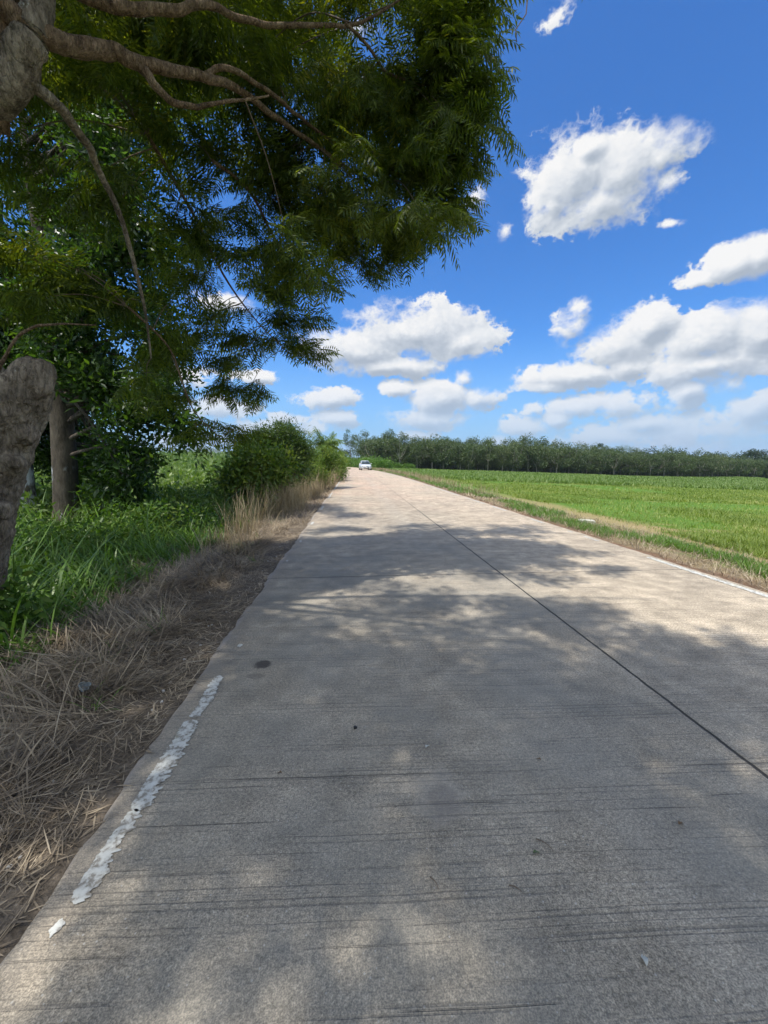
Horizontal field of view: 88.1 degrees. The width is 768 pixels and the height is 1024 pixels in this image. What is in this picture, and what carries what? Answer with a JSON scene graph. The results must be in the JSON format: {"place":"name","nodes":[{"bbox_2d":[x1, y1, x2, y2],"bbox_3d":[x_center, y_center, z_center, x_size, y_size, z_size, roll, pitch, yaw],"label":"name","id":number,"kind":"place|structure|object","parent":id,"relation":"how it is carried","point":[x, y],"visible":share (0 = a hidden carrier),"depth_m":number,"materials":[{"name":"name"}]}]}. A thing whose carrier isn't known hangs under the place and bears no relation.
{"place":"outdoors","nodes":[
{"label":"outdoors","id":0,"kind":"place"},
{"bbox_2d":[187,447,224,452],"bbox_3d":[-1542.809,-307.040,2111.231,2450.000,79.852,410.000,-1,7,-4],"label":"hills","id":1,"kind":"structure","parent":0,"point":[215,450],"depth_m":2065.43,"materials":[{"name":"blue plant"}]},
{"bbox_2d":[0,467,767,1023],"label":"road","id":2,"kind":"structure","parent":0,"point":[490,655],"depth_m":1.74,"materials":[{"name":"concrete"}]},
{"bbox_2d":[49,675,223,937],"bbox_3d":[-1.082,1.247,2.024,0.121,0.001,1.550,-1,7,-4],"label":"painted edge line","id":3,"kind":"object","parent":2,"relation":"on","point":[96,872],"visible":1,"depth_m":1.76,"materials":[{"name":"white paint"}]},
{"bbox_2d":[359,461,371,469],"bbox_3d":[-3.120,-7.707,65.488,2.040,1.529,4.138,-1,7,-9],"label":"oncoming car","id":4,"kind":"object","parent":2,"relation":"on","point":[364,464],"visible":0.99,"depth_m":64.27,"materials":[{"name":"silver metal"}]},
{"bbox_2d":[237,472,767,646],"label":"painted edge line","id":5,"kind":"object","parent":2,"relation":"on","point":[704,575],"visible":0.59,"depth_m":5.36,"materials":[{"name":"white paint"}]},
{"bbox_2d":[641,954,647,965],"bbox_3d":[0.788,1.352,1.200,0.018,0.015,0.035,2,8,17],"label":"fallen leaf","id":6,"kind":"object","parent":2,"relation":"on","point":[645,958],"visible":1,"depth_m":1.20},
{"bbox_2d":[0,452,767,962],"bbox_3d":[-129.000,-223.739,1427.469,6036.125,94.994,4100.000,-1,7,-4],"label":"ground","id":7,"kind":"structure","parent":0,"point":[50,884],"depth_m":2.66,"materials":[{"name":"soil"}]},
{"bbox_2d":[0,112,95,526],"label":"roadside tree","id":8,"kind":"object","parent":7,"relation":"on","point":[30,484],"visible":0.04,"depth_m":9.40,"materials":[{"name":"green plant"}]},
{"bbox_2d":[51,457,172,527],"bbox_3d":[-6.223,-0.358,9.203,2.946,2.029,1.985,5,9,32],"label":"shade shrub","id":9,"kind":"object","parent":7,"relation":"on","point":[95,491],"visible":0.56,"depth_m":8.86,"materials":[{"name":"green plant"}]},
{"bbox_2d":[0,30,240,526],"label":"roadside tree","id":10,"kind":"object","parent":7,"relation":"on","point":[88,378],"visible":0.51,"depth_m":8.38,"materials":[{"name":"green plant"}]},
{"bbox_2d":[0,483,258,641],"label":"leafy weeds","id":11,"kind":"object","parent":7,"relation":"on","point":[9,598],"visible":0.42,"depth_m":6.75,"materials":[{"name":"green plant"}]},
{"bbox_2d":[17,449,241,526],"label":"field leaves","id":12,"kind":"object","parent":7,"relation":"on","point":[181,474],"visible":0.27,"depth_m":15.09,"materials":[{"name":"green plant"}]},
{"bbox_2d":[0,484,275,689],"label":"tall grass","id":13,"kind":"structure","parent":7,"relation":"on","point":[95,567],"depth_m":5.20,"materials":[{"name":"green plant"}]},
{"bbox_2d":[0,514,297,819],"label":"dead grass clumps","id":14,"kind":"object","parent":7,"relation":"on","point":[14,758],"visible":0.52,"depth_m":2.96,"materials":[{"name":"plant"}]},
{"bbox_2d":[0,512,311,977],"bbox_3d":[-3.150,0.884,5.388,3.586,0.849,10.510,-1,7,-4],"label":"straw litter","id":15,"kind":"object","parent":7,"relation":"on","point":[55,676],"visible":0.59,"depth_m":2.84,"materials":[{"name":"brown plant"}]},
{"bbox_2d":[78,682,90,691],"bbox_3d":[-1.933,1.127,2.555,0.071,0.077,0.050,28,36,-22],"label":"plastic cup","id":16,"kind":"object","parent":15,"relation":"on","point":[83,687],"visible":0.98,"depth_m":2.57,"materials":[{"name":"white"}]},
{"bbox_2d":[156,489,286,518],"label":"field crop","id":17,"kind":"object","parent":7,"relation":"on","point":[243,505],"depth_m":11.31,"materials":[{"name":"green plant"}]},
{"bbox_2d":[203,437,309,513],"bbox_3d":[-4.089,-1.144,12.693,2.548,2.636,3.132,5,9,34],"label":"verge shrub","id":18,"kind":"object","parent":7,"relation":"on","point":[252,467],"visible":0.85,"depth_m":12.13,"materials":[{"name":"green plant"}]},
{"bbox_2d":[172,462,347,558],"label":"standing dry grass","id":19,"kind":"structure","parent":7,"relation":"on","point":[299,496],"depth_m":10.91,"materials":[{"name":"beige plant"}]},
{"bbox_2d":[224,411,323,496],"bbox_3d":[-4.089,-2.025,15.277,3.792,3.562,2.678,-5,9,-34],"label":"verge shrub","id":20,"kind":"object","parent":7,"relation":"on","point":[290,433],"visible":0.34,"depth_m":15.08,"materials":[{"name":"green plant"}]},
{"bbox_2d":[0,0,581,599],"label":"roadside tree","id":21,"kind":"object","parent":7,"relation":"on","point":[430,108],"visible":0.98,"depth_m":4.40,"materials":[{"name":"green plant"}]},
{"bbox_2d":[254,480,339,524],"bbox_3d":[-6.912,-4.862,49.129,3.445,0.396,80.946,-1,7,-7],"label":"straw strip","id":22,"kind":"object","parent":7,"relation":"on","point":[310,505],"visible":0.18,"depth_m":11.92,"materials":[{"name":"beige plant"}]},
{"bbox_2d":[290,443,326,489],"bbox_3d":[-3.820,-2.120,18.905,2.351,2.702,3.552,1,7,10],"label":"verge shrub","id":23,"kind":"object","parent":7,"relation":"on","point":[315,472],"visible":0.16,"depth_m":18.89,"materials":[{"name":"green plant"}]},
{"bbox_2d":[305,427,350,461],"bbox_3d":[-3.177,-2.896,21.441,2.655,3.392,2.434,-6,10,-39],"label":"wild palm","id":24,"kind":"object","parent":7,"relation":"on","point":[330,442],"visible":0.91,"depth_m":21.29,"materials":[{"name":"green plant"}]},
{"bbox_2d":[316,449,343,487],"bbox_3d":[-3.315,-2.302,21.182,2.053,2.304,2.810,1,7,10],"label":"verge shrub","id":25,"kind":"object","parent":7,"relation":"on","point":[329,465],"visible":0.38,"depth_m":21.00,"materials":[{"name":"green plant"}]},
{"bbox_2d":[317,434,352,479],"bbox_3d":[-3.981,-4.125,31.762,3.360,4.095,9.580,1,7,6],"label":"verge shrub","id":26,"kind":"object","parent":7,"relation":"on","point":[342,471],"visible":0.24,"depth_m":30.19,"materials":[{"name":"green plant"}]},
{"bbox_2d":[343,429,354,457],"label":"slender tree","id":27,"kind":"object","parent":7,"relation":"on","point":[346,438],"visible":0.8,"depth_m":109.31,"materials":[{"name":"plant"}]},
{"bbox_2d":[351,456,364,466],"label":"hedge shrub","id":28,"kind":"object","parent":7,"relation":"on","point":[356,463],"visible":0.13,"depth_m":92.32,"materials":[{"name":"green plant"}]},
{"bbox_2d":[347,429,370,454],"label":"rubber tree","id":29,"kind":"object","parent":7,"relation":"on","point":[362,437],"visible":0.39,"depth_m":104.21,"materials":[{"name":"green plant"}]},
{"bbox_2d":[360,440,376,456],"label":"rubber tree","id":30,"kind":"object","parent":7,"relation":"on","point":[363,445],"visible":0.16,"depth_m":100.81,"materials":[{"name":"green plant"}]},
{"bbox_2d":[351,437,386,459],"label":"rubber tree","id":31,"kind":"object","parent":7,"relation":"on","point":[366,443],"visible":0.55,"depth_m":95.08,"materials":[{"name":"green plant"}]},
{"bbox_2d":[359,455,382,462],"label":"hedge shrub","id":32,"kind":"object","parent":7,"relation":"on","point":[367,459],"visible":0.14,"depth_m":82.91,"materials":[{"name":"green plant"}]},
{"bbox_2d":[366,438,391,459],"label":"rubber tree","id":33,"kind":"object","parent":7,"relation":"on","point":[380,445],"visible":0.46,"depth_m":96.23,"materials":[{"name":"green plant"}]},
{"bbox_2d":[372,456,389,468],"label":"hedge shrub","id":34,"kind":"object","parent":7,"relation":"on","point":[379,464],"visible":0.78,"depth_m":69.51,"materials":[{"name":"green plant"}]},
{"bbox_2d":[380,456,394,467],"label":"hedge shrub","id":35,"kind":"object","parent":7,"relation":"on","point":[390,463],"visible":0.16,"depth_m":71.94,"materials":[{"name":"green plant"}]},
{"bbox_2d":[380,428,395,439],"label":"rubber tree","id":36,"kind":"object","parent":7,"relation":"on","point":[388,433],"visible":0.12,"depth_m":111.03,"materials":[{"name":"green plant"}]},
{"bbox_2d":[380,439,404,462],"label":"rubber tree","id":37,"kind":"object","parent":7,"relation":"on","point":[389,450],"visible":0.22,"depth_m":99.75,"materials":[{"name":"green plant"}]},
{"bbox_2d":[384,430,402,454],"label":"rubber tree","id":38,"kind":"object","parent":7,"relation":"on","point":[387,436],"visible":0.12,"depth_m":107.97,"materials":[{"name":"green plant"}]},
{"bbox_2d":[389,431,412,463],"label":"rubber tree","id":39,"kind":"object","parent":7,"relation":"on","point":[395,455],"visible":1,"depth_m":96.87,"materials":[{"name":"green plant"}]},
{"bbox_2d":[396,438,413,464],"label":"rubber tree","id":40,"kind":"object","parent":7,"relation":"on","point":[403,452],"visible":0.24,"depth_m":101.72,"materials":[{"name":"green plant"}]},
{"bbox_2d":[400,461,415,468],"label":"hedge shrub","id":41,"kind":"object","parent":7,"relation":"on","point":[409,466],"visible":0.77,"depth_m":90.69,"materials":[{"name":"green plant"}]},
{"bbox_2d":[406,434,430,464],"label":"rubber tree","id":42,"kind":"object","parent":7,"relation":"on","point":[417,456],"visible":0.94,"depth_m":97.83,"materials":[{"name":"green plant"}]},
{"bbox_2d":[405,437,431,467],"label":"rubber tree","id":43,"kind":"object","parent":7,"relation":"on","point":[422,451],"visible":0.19,"depth_m":103.74,"materials":[{"name":"green plant"}]},
{"bbox_2d":[414,437,449,468],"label":"rubber tree","id":44,"kind":"object","parent":7,"relation":"on","point":[436,457],"visible":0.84,"depth_m":98.15,"materials":[{"name":"green plant"}]},
{"bbox_2d":[417,433,453,468],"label":"rubber tree","id":45,"kind":"object","parent":7,"relation":"on","point":[435,448],"visible":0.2,"depth_m":104.12,"materials":[{"name":"green plant"}]},
{"bbox_2d":[372,467,500,495],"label":"verge dry grass","id":46,"kind":"structure","parent":7,"relation":"on","point":[431,479],"depth_m":28.28,"materials":[{"name":"beige plant"}]},
{"bbox_2d":[426,438,462,468],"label":"rubber tree","id":47,"kind":"object","parent":7,"relation":"on","point":[449,448],"visible":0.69,"depth_m":99.50,"materials":[{"name":"green plant"}]},
{"bbox_2d":[433,436,463,467],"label":"rubber tree","id":48,"kind":"object","parent":7,"relation":"on","point":[450,451],"visible":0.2,"depth_m":104.79,"materials":[{"name":"green plant"}]},
{"bbox_2d":[444,440,474,469],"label":"rubber tree","id":49,"kind":"object","parent":7,"relation":"on","point":[456,461],"visible":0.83,"depth_m":100.67,"materials":[{"name":"green plant"}]},
{"bbox_2d":[459,444,480,469],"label":"rubber tree","id":50,"kind":"object","parent":7,"relation":"on","point":[472,461],"visible":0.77,"depth_m":101.97,"materials":[{"name":"green plant"}]},
{"bbox_2d":[466,436,482,445],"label":"rubber tree","id":51,"kind":"object","parent":7,"relation":"on","point":[474,440],"visible":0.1,"depth_m":112.81,"materials":[{"name":"green plant"}]},
{"bbox_2d":[466,442,490,469],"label":"rubber tree","id":52,"kind":"object","parent":7,"relation":"on","point":[477,454],"visible":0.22,"depth_m":106.70,"materials":[{"name":"green plant"}]},
{"bbox_2d":[470,442,494,470],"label":"rubber tree","id":53,"kind":"object","parent":7,"relation":"on","point":[483,467],"visible":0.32,"depth_m":106.75,"materials":[{"name":"green plant"}]},
{"bbox_2d":[476,437,502,469],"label":"rubber tree","id":54,"kind":"object","parent":7,"relation":"on","point":[490,443],"visible":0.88,"depth_m":102.58,"materials":[{"name":"green plant"}]},
{"bbox_2d":[489,446,512,470],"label":"rubber tree","id":55,"kind":"object","parent":7,"relation":"on","point":[496,463],"visible":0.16,"depth_m":109.33,"materials":[{"name":"green plant"}]},
{"bbox_2d":[488,443,518,470],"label":"rubber tree","id":56,"kind":"object","parent":7,"relation":"on","point":[503,460],"visible":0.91,"depth_m":102.66,"materials":[{"name":"green plant"}]},
{"bbox_2d":[500,436,513,468],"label":"rubber tree","id":57,"kind":"object","parent":7,"relation":"on","point":[505,443],"visible":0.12,"depth_m":120.15,"materials":[{"name":"green plant"}]},
{"bbox_2d":[497,442,528,471],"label":"rubber tree","id":58,"kind":"object","parent":7,"relation":"on","point":[518,461],"visible":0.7,"depth_m":104.12,"materials":[{"name":"green plant"}]},
{"bbox_2d":[502,441,528,471],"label":"rubber tree","id":59,"kind":"object","parent":7,"relation":"on","point":[515,458],"visible":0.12,"depth_m":109.60,"materials":[{"name":"green plant"}]},
{"bbox_2d":[515,432,542,471],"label":"rubber tree","id":60,"kind":"object","parent":7,"relation":"on","point":[533,448],"visible":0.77,"depth_m":104.92,"materials":[{"name":"green plant"}]},
{"bbox_2d":[522,453,540,471],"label":"rubber tree","id":61,"kind":"object","parent":7,"relation":"on","point":[531,468],"visible":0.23,"depth_m":109.45,"materials":[{"name":"green plant"}]},
{"bbox_2d":[525,444,547,471],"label":"rubber tree","id":62,"kind":"object","parent":7,"relation":"on","point":[542,464],"visible":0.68,"depth_m":106.13,"materials":[{"name":"green plant"}]},
{"bbox_2d":[537,452,550,471],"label":"rubber tree","id":63,"kind":"object","parent":7,"relation":"on","point":[544,461],"visible":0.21,"depth_m":110.75,"materials":[{"name":"green plant"}]},
{"bbox_2d":[536,436,559,458],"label":"rubber tree","id":64,"kind":"object","parent":7,"relation":"on","point":[546,441],"visible":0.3,"depth_m":116.78,"materials":[{"name":"green plant"}]},
{"bbox_2d":[540,448,561,471],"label":"rubber tree","id":65,"kind":"object","parent":7,"relation":"on","point":[551,463],"visible":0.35,"depth_m":110.04,"materials":[{"name":"green plant"}]},
{"bbox_2d":[542,443,578,472],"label":"rubber tree","id":66,"kind":"object","parent":7,"relation":"on","point":[562,462],"visible":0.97,"depth_m":105.73,"materials":[{"name":"green plant"}]},
{"bbox_2d":[354,467,767,590],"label":"verge litter","id":67,"kind":"object","parent":7,"relation":"on","point":[472,495],"visible":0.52,"depth_m":7.15,"materials":[{"name":"plant"}]},
{"bbox_2d":[358,467,767,578],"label":"verge tufts","id":68,"kind":"object","parent":7,"relation":"on","point":[677,544],"visible":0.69,"depth_m":8.01,"materials":[{"name":"green plant"}]},
{"bbox_2d":[361,456,767,477],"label":"plantation undergrowth","id":69,"kind":"object","parent":7,"relation":"on","point":[553,469],"visible":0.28,"depth_m":117.06,"materials":[{"name":"green plant"}]},
{"bbox_2d":[556,442,588,472],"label":"rubber tree","id":70,"kind":"object","parent":7,"relation":"on","point":[569,449],"visible":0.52,"depth_m":107.69,"materials":[{"name":"green plant"}]},
{"bbox_2d":[387,467,767,490],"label":"field crop","id":71,"kind":"object","parent":7,"relation":"on","point":[736,483],"visible":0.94,"depth_m":46.72,"materials":[{"name":"green plant"}]},
{"bbox_2d":[565,447,589,473],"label":"rubber tree","id":72,"kind":"object","parent":7,"relation":"on","point":[578,465],"visible":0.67,"depth_m":107.81,"materials":[{"name":"green plant"}]},
{"bbox_2d":[575,444,596,462],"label":"rubber tree","id":73,"kind":"object","parent":7,"relation":"on","point":[585,448],"visible":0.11,"depth_m":121.34,"materials":[{"name":"green plant"}]},
{"bbox_2d":[578,452,598,473],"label":"rubber tree","id":74,"kind":"object","parent":7,"relation":"on","point":[589,466],"visible":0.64,"depth_m":110.12,"materials":[{"name":"green plant"}]},
{"bbox_2d":[584,448,600,472],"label":"rubber tree","id":75,"kind":"object","parent":7,"relation":"on","point":[591,456],"visible":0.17,"depth_m":113.99,"materials":[{"name":"green plant"}]},
{"bbox_2d":[591,446,613,473],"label":"rubber tree","id":76,"kind":"object","parent":7,"relation":"on","point":[597,449],"visible":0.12,"depth_m":120.34,"materials":[{"name":"green plant"}]},
{"bbox_2d":[593,450,616,472],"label":"rubber tree","id":77,"kind":"object","parent":7,"relation":"on","point":[603,454],"visible":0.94,"depth_m":109.52,"materials":[{"name":"green plant"}]},
{"bbox_2d":[599,449,632,474],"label":"rubber tree","id":78,"kind":"object","parent":7,"relation":"on","point":[618,455],"visible":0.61,"depth_m":111.48,"materials":[{"name":"green plant"}]},
{"bbox_2d":[612,445,635,474],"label":"rubber tree","id":79,"kind":"object","parent":7,"relation":"on","point":[620,464],"visible":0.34,"depth_m":115.90,"materials":[{"name":"green plant"}]},
{"bbox_2d":[620,455,643,474],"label":"rubber tree","id":80,"kind":"object","parent":7,"relation":"on","point":[632,468],"visible":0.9,"depth_m":111.68,"materials":[{"name":"green plant"}]},
{"bbox_2d":[623,447,648,475],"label":"rubber tree","id":81,"kind":"object","parent":7,"relation":"on","point":[641,451],"visible":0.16,"depth_m":118.98,"materials":[{"name":"green plant"}]},
{"bbox_2d":[623,452,655,475],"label":"rubber tree","id":82,"kind":"object","parent":7,"relation":"on","point":[638,470],"visible":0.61,"depth_m":112.56,"materials":[{"name":"green plant"}]},
{"bbox_2d":[639,446,656,454],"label":"tree","id":83,"kind":"object","parent":7,"relation":"on","point":[653,451],"visible":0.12,"depth_m":156.70,"materials":[{"name":"green plant"}]},
{"bbox_2d":[638,454,662,474],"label":"rubber tree","id":84,"kind":"object","parent":7,"relation":"on","point":[658,461],"visible":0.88,"depth_m":113.08,"materials":[{"name":"green plant"}]},
{"bbox_2d":[649,450,666,474],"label":"rubber tree","id":85,"kind":"object","parent":7,"relation":"on","point":[661,466],"visible":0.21,"depth_m":120.01,"materials":[{"name":"green plant"}]},
{"bbox_2d":[652,446,679,476],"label":"rubber tree","id":86,"kind":"object","parent":7,"relation":"on","point":[670,465],"visible":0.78,"depth_m":113.79,"materials":[{"name":"green plant"}]},
{"bbox_2d":[663,453,694,476],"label":"rubber tree","id":87,"kind":"object","parent":7,"relation":"on","point":[680,468],"visible":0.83,"depth_m":114.04,"materials":[{"name":"green plant"}]},
{"bbox_2d":[672,452,696,475],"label":"rubber tree","id":88,"kind":"object","parent":7,"relation":"on","point":[690,462],"visible":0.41,"depth_m":115.67,"materials":[{"name":"green plant"}]},
{"bbox_2d":[686,456,701,475],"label":"rubber tree","id":89,"kind":"object","parent":7,"relation":"on","point":[690,472],"visible":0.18,"depth_m":122.29,"materials":[{"name":"green plant"}]},
{"bbox_2d":[692,449,714,476],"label":"rubber tree","id":90,"kind":"object","parent":7,"relation":"on","point":[702,461],"visible":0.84,"depth_m":116.47,"materials":[{"name":"green plant"}]},
{"bbox_2d":[694,457,718,476],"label":"rubber tree","id":91,"kind":"object","parent":7,"relation":"on","point":[705,472],"visible":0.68,"depth_m":118.62,"materials":[{"name":"green plant"}]},
{"bbox_2d":[703,453,723,475],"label":"rubber tree","id":92,"kind":"object","parent":7,"relation":"on","point":[716,457],"visible":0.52,"depth_m":118.88,"materials":[{"name":"green plant"}]},
{"bbox_2d":[713,453,730,476],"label":"rubber tree","id":93,"kind":"object","parent":7,"relation":"on","point":[723,458],"visible":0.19,"depth_m":124.56,"materials":[{"name":"green plant"}]},
{"bbox_2d":[716,457,743,476],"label":"rubber tree","id":94,"kind":"object","parent":7,"relation":"on","point":[727,462],"visible":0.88,"depth_m":119.52,"materials":[{"name":"green plant"}]},
{"bbox_2d":[730,459,750,475],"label":"rubber tree","id":95,"kind":"object","parent":7,"relation":"on","point":[741,471],"visible":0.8,"depth_m":120.42,"materials":[{"name":"green plant"}]},
{"bbox_2d":[736,450,754,459],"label":"tree","id":96,"kind":"object","parent":7,"relation":"on","point":[739,455],"visible":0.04,"depth_m":158.72,"materials":[{"name":"green plant"}]},
{"bbox_2d":[736,460,755,476],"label":"rubber tree","id":97,"kind":"object","parent":7,"relation":"on","point":[751,464],"visible":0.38,"depth_m":122.02,"materials":[{"name":"green plant"}]},
{"bbox_2d":[741,448,767,459],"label":"round tree","id":98,"kind":"object","parent":7,"relation":"on","point":[758,454],"visible":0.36,"depth_m":177.32,"materials":[{"name":"green plant"}]},
{"bbox_2d":[745,466,763,476],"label":"broad tree","id":99,"kind":"object","parent":7,"relation":"on","point":[750,474],"visible":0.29,"depth_m":127.22,"materials":[{"name":"plant"}]},
{"bbox_2d":[747,459,765,476],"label":"rubber tree","id":100,"kind":"object","parent":7,"relation":"on","point":[758,463],"visible":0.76,"depth_m":122.27,"materials":[{"name":"green plant"}]},
{"bbox_2d":[761,455,767,472],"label":"rubber tree","id":101,"kind":"object","parent":7,"relation":"on","point":[765,469],"visible":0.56,"depth_m":124.59,"materials":[{"name":"green plant"}]},
{"bbox_2d":[0,0,767,458],"label":"sky","id":102,"kind":"structure","parent":0,"point":[615,294],"materials":[{"name":"blue"}]},
{"bbox_2d":[442,477,767,559],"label":"field grass","id":103,"kind":"structure","parent":0,"point":[744,538],"depth_m":16.49,"materials":[{"name":"green plant"}]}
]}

